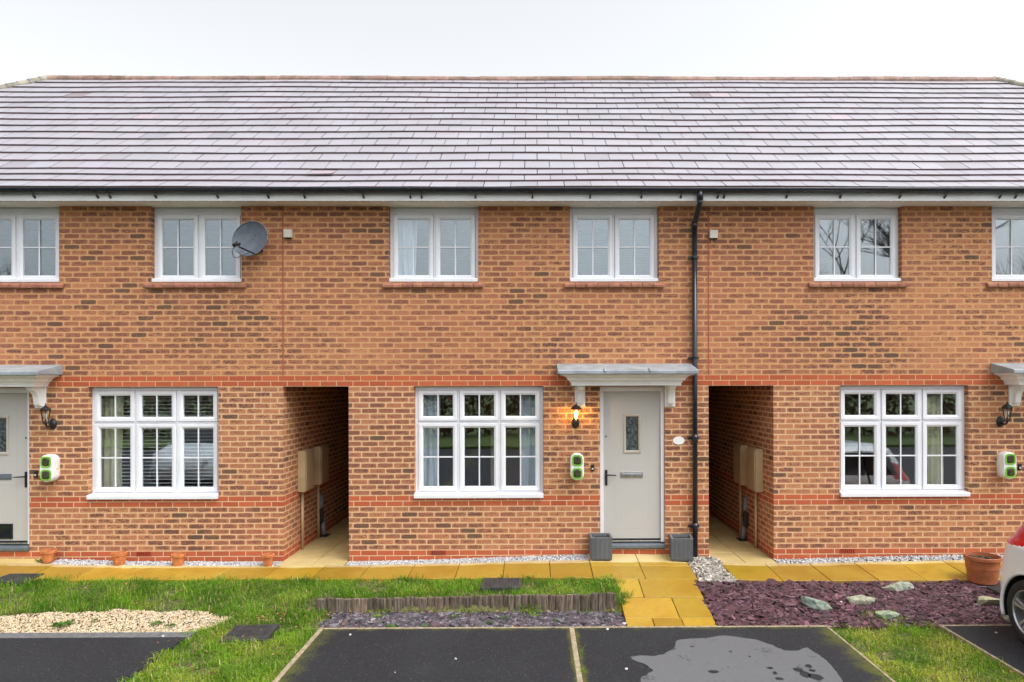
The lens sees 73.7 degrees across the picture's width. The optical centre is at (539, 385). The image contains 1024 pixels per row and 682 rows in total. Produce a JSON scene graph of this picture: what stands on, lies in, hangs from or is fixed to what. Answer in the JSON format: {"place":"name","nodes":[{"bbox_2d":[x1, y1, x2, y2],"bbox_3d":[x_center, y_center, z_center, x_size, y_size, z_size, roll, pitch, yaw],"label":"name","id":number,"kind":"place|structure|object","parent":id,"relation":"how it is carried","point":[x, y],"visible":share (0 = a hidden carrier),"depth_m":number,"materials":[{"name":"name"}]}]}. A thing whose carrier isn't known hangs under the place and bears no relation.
{"place":"outdoors","nodes":[
{"label":"outdoors","id":0,"kind":"place"},
{"bbox_2d":[0,609,233,632],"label":"tan gravel","id":1,"kind":"structure","parent":0,"point":[13,622],"depth_m":7.49,"materials":[{"name":"beige gravel"}]},
{"bbox_2d":[51,620,72,627],"bbox_3d":[-5.171,2.583,7.402,0.235,0.033,0.226,0,0,0],"label":"weed","id":2,"kind":"object","parent":1,"relation":"on","point":[58,624],"visible":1,"depth_m":7.40,"materials":[{"name":"green plant"}]},
{"bbox_2d":[150,620,162,624],"bbox_3d":[-4.165,2.583,7.449,0.149,0.022,0.135,0,0,-33],"label":"weed","id":3,"kind":"object","parent":1,"relation":"on","point":[156,622],"visible":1,"depth_m":7.43,"materials":[{"name":"green plant"}]},
{"bbox_2d":[0,75,360,563],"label":"brick house","id":4,"kind":"structure","parent":0,"point":[110,175],"depth_m":9.36,"materials":[{"name":"brick"}]},
{"bbox_2d":[0,387,28,550],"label":"door","id":5,"kind":"structure","parent":4,"relation":"in","point":[14,401],"depth_m":9.40,"materials":[{"name":"paint"}]},
{"bbox_2d":[0,220,54,274],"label":"window blind","id":6,"kind":"object","parent":4,"relation":"attached to","point":[47,261],"depth_m":9.63,"materials":[{"name":"white fabric"}]},
{"bbox_2d":[0,208,63,287],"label":"window","id":7,"kind":"structure","parent":4,"relation":"in","point":[17,279],"depth_m":9.41,"materials":[{"name":"white plastic"}]},
{"bbox_2d":[39,403,56,428],"bbox_3d":[-6.651,0.424,9.232,0.152,0.361,0.210,0,0,0],"label":"wall lantern","id":8,"kind":"object","parent":4,"relation":"attached to","point":[52,422],"depth_m":9.19,"materials":[{"name":"black metal"}]},
{"bbox_2d":[40,454,59,481],"bbox_3d":[-6.640,1.122,9.254,0.190,0.372,0.167,0,0,0],"label":"car charger","id":9,"kind":"object","parent":4,"relation":"attached to","point":[49,467],"visible":1,"depth_m":9.19,"materials":[{"name":"white plastic"}]},
{"bbox_2d":[102,396,123,486],"bbox_3d":[-6.053,1.143,9.644,0.376,2.160,0.059,0,0,0],"label":"curtain","id":10,"kind":"object","parent":4,"relation":"hanging from","point":[108,446],"visible":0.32,"depth_m":9.64,"materials":[{"name":"beige fabric"}]},
{"bbox_2d":[86,387,218,499],"bbox_3d":[-5.289,0.792,9.404,1.774,1.531,0.200,0,0,0],"label":"window","id":11,"kind":"structure","parent":4,"relation":"in","point":[136,422],"depth_m":9.43,"materials":[{"name":"white plastic"}]},
{"bbox_2d":[120,397,212,486],"bbox_3d":[-5.160,0.778,9.590,1.438,1.394,0.050,0,0,0],"label":"window blind","id":12,"kind":"object","parent":4,"relation":"attached to","point":[168,447],"depth_m":9.58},
{"bbox_2d":[143,208,246,287],"bbox_3d":[-4.709,-1.889,9.406,1.392,1.117,0.205,0,0,0],"label":"window","id":13,"kind":"structure","parent":4,"relation":"in","point":[199,216],"depth_m":9.43,"materials":[{"name":"white plastic"}]},
{"bbox_2d":[165,220,235,274],"bbox_3d":[-4.706,-1.901,9.653,1.158,0.939,0.050,0,0,0],"label":"window blind","id":14,"kind":"object","parent":4,"relation":"attached to","point":[186,266],"depth_m":9.65,"materials":[{"name":"white fabric"}]},
{"bbox_2d":[232,221,267,257],"bbox_3d":[-3.874,-1.918,9.068,0.452,0.561,0.499,0,0,-32],"label":"satellite dish","id":15,"kind":"object","parent":4,"relation":"attached to","point":[249,238],"visible":1,"depth_m":9.14,"materials":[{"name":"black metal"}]},
{"bbox_2d":[298,449,313,549],"bbox_3d":[-3.456,1.685,10.118,0.121,1.456,0.390,0,0,0],"label":"meter box","id":16,"kind":"object","parent":4,"relation":"attached to","point":[305,470],"visible":1,"depth_m":10.02,"materials":[{"name":"beige plastic"}]},
{"bbox_2d":[314,444,328,537],"bbox_3d":[-3.462,1.685,10.843,0.121,1.456,0.400,0,0,0],"label":"meter box","id":17,"kind":"object","parent":4,"relation":"attached to","point":[321,464],"visible":0.96,"depth_m":10.75,"materials":[{"name":"beige plastic"}]},
{"bbox_2d":[320,494,330,536],"bbox_3d":[-3.453,2.086,10.953,0.139,0.657,0.220,0,0,0],"label":"cable duct","id":18,"kind":"object","parent":4,"relation":"attached to","point":[323,527],"visible":0.92,"depth_m":10.93,"materials":[{"name":"grey plastic"}]},
{"bbox_2d":[0,554,1001,625],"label":"front path","id":19,"kind":"structure","parent":0,"point":[666,593],"depth_m":8.76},
{"bbox_2d":[589,533,612,559],"bbox_3d":[0.827,2.181,9.242,0.292,0.300,0.292,0,0,0],"label":"planter","id":20,"kind":"object","parent":19,"relation":"on","point":[600,546],"visible":1,"depth_m":9.10,"materials":[{"name":"plastic"}]},
{"bbox_2d":[669,534,692,560],"bbox_3d":[1.917,2.193,9.240,0.292,0.300,0.292,0,0,7],"label":"planter","id":21,"kind":"object","parent":19,"relation":"on","point":[681,547],"visible":1,"depth_m":9.10,"materials":[{"name":"plastic"}]},
{"bbox_2d":[0,557,1022,681],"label":"garden ground","id":22,"kind":"structure","parent":0,"point":[406,609],"depth_m":7.84,"materials":[{"name":"green plant"}]},
{"bbox_2d":[0,573,43,585],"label":"inspection cover","id":23,"kind":"object","parent":22,"relation":"on","point":[4,579],"visible":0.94,"depth_m":8.51,"materials":[{"name":"plastic"}]},
{"bbox_2d":[219,624,278,644],"bbox_3d":[-3.031,2.611,7.156,0.460,0.055,0.460,0,0,-4],"label":"inspection cover","id":24,"kind":"object","parent":22,"relation":"on","point":[263,631],"visible":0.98,"depth_m":7.13,"materials":[{"name":"plastic"}]},
{"bbox_2d":[316,592,614,615],"bbox_3d":[-0.842,2.530,7.857,3.435,0.284,0.102,0,0,0],"label":"log edging","id":25,"kind":"object","parent":22,"relation":"on","point":[595,602],"visible":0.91,"depth_m":7.84,"materials":[{"name":"wood"}]},
{"bbox_2d":[310,610,626,629],"bbox_3d":[-0.756,2.619,7.586,3.440,0.099,0.589,0,0,0],"label":"purple slate","id":26,"kind":"object","parent":22,"relation":"on","point":[479,619],"visible":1,"depth_m":7.58,"materials":[{"name":"gravel"}]},
{"bbox_2d":[38,571,898,672],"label":"grass tufts","id":27,"kind":"object","parent":22,"relation":"on","point":[617,589],"visible":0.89,"depth_m":7.86,"materials":[{"name":"green plant"}]},
{"bbox_2d":[481,578,520,591],"bbox_3d":[-0.463,2.425,8.322,0.475,0.055,0.410,0,0,0],"label":"inspection cover","id":28,"kind":"object","parent":22,"relation":"on","point":[501,584],"visible":0.98,"depth_m":8.22,"materials":[{"name":"plastic"}]},
{"bbox_2d":[50,554,1002,566],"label":"white gravel","id":29,"kind":"structure","parent":22,"relation":"on","point":[914,558],"depth_m":9.27,"materials":[{"name":"white gravel"}]},
{"bbox_2d":[40,548,56,562],"bbox_3d":[-6.618,2.299,9.199,0.188,0.165,0.188,2,-1,0],"label":"plant pot","id":30,"kind":"object","parent":29,"relation":"on","point":[47,555],"visible":1,"depth_m":9.15,"materials":[{"name":"ceramic"}]},
{"bbox_2d":[111,551,126,565],"bbox_3d":[-5.639,2.326,9.158,0.192,0.168,0.192,-1,-1,0],"label":"plant pot","id":31,"kind":"object","parent":29,"relation":"on","point":[118,558],"visible":1,"depth_m":9.10,"materials":[{"name":"ceramic"}]},
{"bbox_2d":[171,552,185,565],"bbox_3d":[-4.842,2.333,9.152,0.184,0.162,0.184,0,0,0],"label":"plant pot","id":32,"kind":"object","parent":29,"relation":"on","point":[178,558],"visible":1,"depth_m":9.10,"materials":[{"name":"ceramic"}]},
{"bbox_2d":[261,552,274,566],"bbox_3d":[-3.641,2.340,9.156,0.164,0.160,0.164,0,0,0],"label":"plant pot","id":33,"kind":"object","parent":29,"relation":"on","point":[267,557],"visible":1,"depth_m":9.11,"materials":[{"name":"ceramic"}]},
{"bbox_2d":[64,577,1011,677],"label":"fallen leaves","id":34,"kind":"object","parent":22,"relation":"on","point":[1010,671],"visible":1,"depth_m":7.50,"materials":[{"name":"brown plant"}]},
{"bbox_2d":[272,624,1023,681],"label":"kerb","id":35,"kind":"structure","parent":22,"relation":"on","point":[573,641],"depth_m":7.13,"materials":[{"name":"concrete"}]},
{"bbox_2d":[687,555,736,581],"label":"grey gravel","id":36,"kind":"structure","parent":22,"relation":"on","point":[708,569],"depth_m":8.82,"materials":[{"name":"grey gravel"}]},
{"bbox_2d":[693,578,1010,630],"bbox_3d":[4.750,2.526,7.947,5.760,0.255,1.263,0,0,0],"label":"plum slate","id":37,"kind":"object","parent":22,"relation":"on","point":[942,606],"visible":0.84,"depth_m":7.88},
{"bbox_2d":[800,596,831,610],"bbox_3d":[3.167,2.508,7.813,0.339,0.176,0.160,0,0,23],"label":"boulder","id":38,"kind":"object","parent":37,"relation":"on","point":[814,604],"visible":0.98,"depth_m":7.76,"materials":[{"name":"stone"}]},
{"bbox_2d":[846,595,874,604],"bbox_3d":[3.742,2.504,7.941,0.311,0.100,0.178,0,0,-21],"label":"boulder","id":39,"kind":"object","parent":37,"relation":"on","point":[862,600],"visible":1,"depth_m":7.89,"materials":[{"name":"stone"}]},
{"bbox_2d":[875,610,898,618],"bbox_3d":[3.886,2.562,7.628,0.272,0.071,0.158,0,0,0],"label":"boulder","id":40,"kind":"object","parent":37,"relation":"on","point":[887,613],"visible":0.99,"depth_m":7.58,"materials":[{"name":"stone"}]},
{"bbox_2d":[882,581,913,590],"bbox_3d":[4.351,2.449,8.314,0.383,0.120,0.172,0,0,-16],"label":"boulder","id":41,"kind":"object","parent":37,"relation":"on","point":[900,586],"visible":0.99,"depth_m":8.25,"materials":[{"name":"stone"}]},
{"bbox_2d":[963,551,1001,584],"bbox_3d":[5.503,2.276,8.483,0.410,0.325,0.410,0,0,0],"label":"plant pot","id":42,"kind":"object","parent":37,"relation":"on","point":[982,568],"visible":0.98,"depth_m":8.36,"materials":[{"name":"brown ceramic"}]},
{"bbox_2d":[976,596,999,605],"bbox_3d":[5.218,2.508,7.902,0.301,0.115,0.211,0,0,26],"label":"boulder","id":43,"kind":"object","parent":37,"relation":"on","point":[984,600],"visible":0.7,"depth_m":7.86,"materials":[{"name":"stone"}]},
{"bbox_2d":[983,582,1000,595],"bbox_3d":[5.764,2.472,8.396,0.650,0.055,0.640,0,0,0],"label":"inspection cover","id":44,"kind":"object","parent":37,"relation":"on","point":[995,589],"visible":0.16,"depth_m":8.24,"materials":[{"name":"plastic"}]},
{"bbox_2d":[1003,615,1009,621],"bbox_3d":[5.174,2.564,7.521,0.106,0.088,0.116,0,0,-20],"label":"boulder","id":45,"kind":"object","parent":37,"relation":"on","point":[1006,617],"visible":0.45,"depth_m":7.50,"materials":[{"name":"stone"}]},
{"bbox_2d":[829,614,1023,681],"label":"grass","id":46,"kind":"structure","parent":22,"relation":"on","point":[908,668],"depth_m":6.59,"materials":[{"name":"green plant"}]},
{"bbox_2d":[0,626,1023,681],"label":"driveway","id":47,"kind":"structure","parent":0,"point":[479,654],"depth_m":6.64,"materials":[{"name":"black asphalt"}]},
{"bbox_2d":[0,632,193,641],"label":"channel drain","id":48,"kind":"object","parent":47,"relation":"in","point":[96,635],"visible":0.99,"depth_m":7.14,"materials":[{"name":"grey concrete"}]},
{"bbox_2d":[162,565,997,672],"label":"stray pebbles","id":49,"kind":"object","parent":47,"relation":"on","point":[606,629],"visible":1,"depth_m":7.11,"materials":[{"name":"stone"}]},
{"bbox_2d":[631,635,842,681],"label":"driveway patch","id":50,"kind":"object","parent":47,"relation":"on","point":[682,660],"visible":1,"depth_m":6.39,"materials":[{"name":"grey asphalt"}]},
{"bbox_2d":[691,646,823,680],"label":"driveway damp spots","id":51,"kind":"object","parent":50,"relation":"on","point":[811,675],"visible":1,"depth_m":6.17,"materials":[{"name":"liquid"}]},
{"bbox_2d":[999,523,1023,641],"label":"parked car","id":52,"kind":"object","parent":47,"relation":"on","point":[1011,574],"visible":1,"depth_m":6.95,"materials":[{"name":"white paint"}]},
{"bbox_2d":[0,0,1023,84],"label":"sky","id":53,"kind":"structure","parent":0,"point":[467,38],"materials":[{"name":"white"}]},
{"bbox_2d":[278,513,775,565],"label":"passage path","id":54,"kind":"structure","parent":0,"point":[725,545],"depth_m":9.99,"materials":[{"name":"beige concrete"}]},
{"bbox_2d":[655,76,1023,560],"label":"brick house","id":55,"kind":"structure","parent":0,"point":[865,272],"depth_m":9.44,"materials":[{"name":"brick"}]},
{"bbox_2d":[709,230,717,238],"bbox_3d":[2.392,-2.070,9.381,0.112,0.120,0.054,0,0,0],"label":"wall cover","id":56,"kind":"object","parent":55,"relation":"attached to","point":[713,234],"depth_m":9.35,"materials":[{"name":"beige plastic"}]},
{"bbox_2d":[733,443,747,536],"bbox_3d":[3.158,1.661,10.715,0.121,1.476,0.400,0,0,0],"label":"meter box","id":57,"kind":"object","parent":55,"relation":"attached to","point":[740,462],"visible":0.94,"depth_m":10.62,"materials":[{"name":"beige plastic"}]},
{"bbox_2d":[736,497,748,540],"bbox_3d":[3.150,2.072,10.605,0.139,0.657,0.220,0,0,0],"label":"cable duct","id":58,"kind":"object","parent":55,"relation":"attached to","point":[745,524],"visible":1,"depth_m":10.58,"materials":[{"name":"grey plastic"}]},
{"bbox_2d":[747,447,762,547],"bbox_3d":[3.163,1.661,10.035,0.121,1.476,0.400,0,0,0],"label":"meter box","id":59,"kind":"object","parent":55,"relation":"attached to","point":[755,469],"visible":1,"depth_m":9.90,"materials":[{"name":"beige plastic"}]},
{"bbox_2d":[808,208,908,286],"bbox_3d":[4.390,-1.908,9.477,1.373,1.117,0.205,0,0,0],"label":"window","id":60,"kind":"structure","parent":55,"relation":"in","point":[854,216],"depth_m":9.50,"materials":[{"name":"white plastic"}]},
{"bbox_2d":[839,385,969,496],"bbox_3d":[5.036,0.770,9.485,1.786,1.531,0.200,0,0,0],"label":"window","id":61,"kind":"structure","parent":55,"relation":"in","point":[879,420],"depth_m":9.51,"materials":[{"name":"white plastic"}]},
{"bbox_2d":[927,394,943,483],"bbox_3d":[5.619,1.118,9.706,0.246,2.160,0.057,0,0,0],"label":"curtain","id":62,"kind":"object","parent":55,"relation":"hanging from","point":[933,444],"visible":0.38,"depth_m":9.71,"materials":[{"name":"beige fabric"}]},
{"bbox_2d":[996,401,1012,426],"bbox_3d":[6.367,0.396,9.334,0.152,0.361,0.210,0,0,0],"label":"wall lantern","id":63,"kind":"object","parent":55,"relation":"attached to","point":[1000,420],"depth_m":9.29,"materials":[{"name":"black metal"}]},
{"bbox_2d":[986,208,1023,286],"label":"window","id":64,"kind":"structure","parent":55,"relation":"in","point":[1010,214],"depth_m":9.51,"materials":[{"name":"white plastic"}]},
{"bbox_2d":[997,451,1015,478],"bbox_3d":[6.406,1.095,9.356,0.188,0.372,0.167,0,0,0],"label":"car charger","id":65,"kind":"object","parent":55,"relation":"attached to","point":[1006,464],"visible":1,"depth_m":9.29,"materials":[{"name":"white plastic"}]},
{"label":"ground","id":66,"kind":"structure","parent":0,"visible":0},
{"bbox_2d":[264,75,725,561],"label":"brick house","id":67,"kind":"structure","parent":66,"relation":"on","point":[524,174],"depth_m":9.39,"materials":[{"name":"brick"}]},
{"bbox_2d":[283,229,292,238],"bbox_3d":[-3.437,-2.068,9.335,0.112,0.120,0.054,0,0,0],"label":"wall cover","id":68,"kind":"object","parent":67,"relation":"attached to","point":[287,233],"depth_m":9.31,"materials":[{"name":"beige plastic"}]},
{"bbox_2d":[399,220,416,274],"bbox_3d":[-1.920,-1.426,9.612,0.406,1.880,0.057,0,0,0],"label":"curtain","id":69,"kind":"object","parent":67,"relation":"hanging from","point":[405,240],"visible":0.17,"depth_m":9.61,"materials":[{"name":"white fabric"}]},
{"bbox_2d":[423,395,439,485],"bbox_3d":[-1.594,1.133,9.649,0.385,2.160,0.056,0,0,0],"label":"curtain","id":70,"kind":"object","parent":67,"relation":"hanging from","point":[430,438],"visible":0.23,"depth_m":9.65,"materials":[{"name":"grey fabric"}]},
{"bbox_2d":[382,208,483,286],"bbox_3d":[-1.462,-1.897,9.431,1.382,1.117,0.205,0,0,0],"label":"window","id":71,"kind":"structure","parent":67,"relation":"in","point":[434,215],"depth_m":9.45,"materials":[{"name":"white plastic"}]},
{"bbox_2d":[416,220,475,276],"bbox_3d":[-1.459,-1.908,9.679,1.148,0.939,0.050,0,0,0],"label":"window blind","id":72,"kind":"object","parent":67,"relation":"attached to","point":[463,255],"depth_m":9.68,"materials":[{"name":"white fabric"}]},
{"bbox_2d":[414,386,542,498],"bbox_3d":[-0.835,0.782,9.439,1.775,1.531,0.200,0,0,0],"label":"window","id":73,"kind":"structure","parent":67,"relation":"in","point":[458,421],"depth_m":9.46,"materials":[{"name":"white plastic"}]},
{"bbox_2d":[491,395,519,485],"bbox_3d":[-0.348,1.156,10.775,1.128,2.270,0.489,0,0,-32],"label":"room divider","id":74,"kind":"object","parent":67,"relation":"in","point":[512,449],"visible":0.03,"depth_m":10.84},
{"bbox_2d":[519,395,534,485],"bbox_3d":[-0.080,1.130,9.661,0.416,2.160,0.058,0,0,0],"label":"curtain","id":75,"kind":"object","parent":67,"relation":"hanging from","point":[527,445],"visible":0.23,"depth_m":9.66,"materials":[{"name":"grey fabric"}]},
{"bbox_2d":[571,402,581,427],"bbox_3d":[0.496,0.409,9.288,0.152,0.361,0.210,0,0,0],"label":"wall lantern","id":76,"kind":"object","parent":67,"relation":"attached to","point":[575,421],"depth_m":9.24,"materials":[{"name":"black metal"}]},
{"bbox_2d":[570,453,583,479],"bbox_3d":[0.511,1.107,9.310,0.188,0.372,0.167,0,0,0],"label":"car charger","id":77,"kind":"object","parent":67,"relation":"attached to","point":[576,466],"visible":1,"depth_m":9.23,"materials":[{"name":"white plastic"}]},
{"bbox_2d":[578,220,648,274],"bbox_3d":[1.028,-1.913,9.698,1.146,0.939,0.050,0,0,0],"label":"window blind","id":78,"kind":"object","parent":67,"relation":"attached to","point":[626,258],"depth_m":9.70,"materials":[{"name":"white fabric"}]},
{"bbox_2d":[564,208,664,286],"bbox_3d":[1.025,-1.901,9.451,1.380,1.117,0.205,0,0,0],"label":"window","id":79,"kind":"structure","parent":67,"relation":"in","point":[613,215],"depth_m":9.47,"materials":[{"name":"white plastic"}]},
{"bbox_2d":[600,386,664,548],"bbox_3d":[1.281,1.127,9.445,0.892,2.230,0.160,0,0,0],"label":"door","id":80,"kind":"structure","parent":67,"relation":"in","point":[631,417],"depth_m":9.47,"materials":[{"name":"paint"}]},
{"bbox_2d":[673,437,684,444],"bbox_3d":[1.917,0.762,9.399,0.160,0.110,0.011,0,0,0],"label":"house plaque","id":81,"kind":"object","parent":67,"relation":"attached to","point":[678,440],"visible":1,"depth_m":9.40,"materials":[{"name":"white paint"}]}
]}

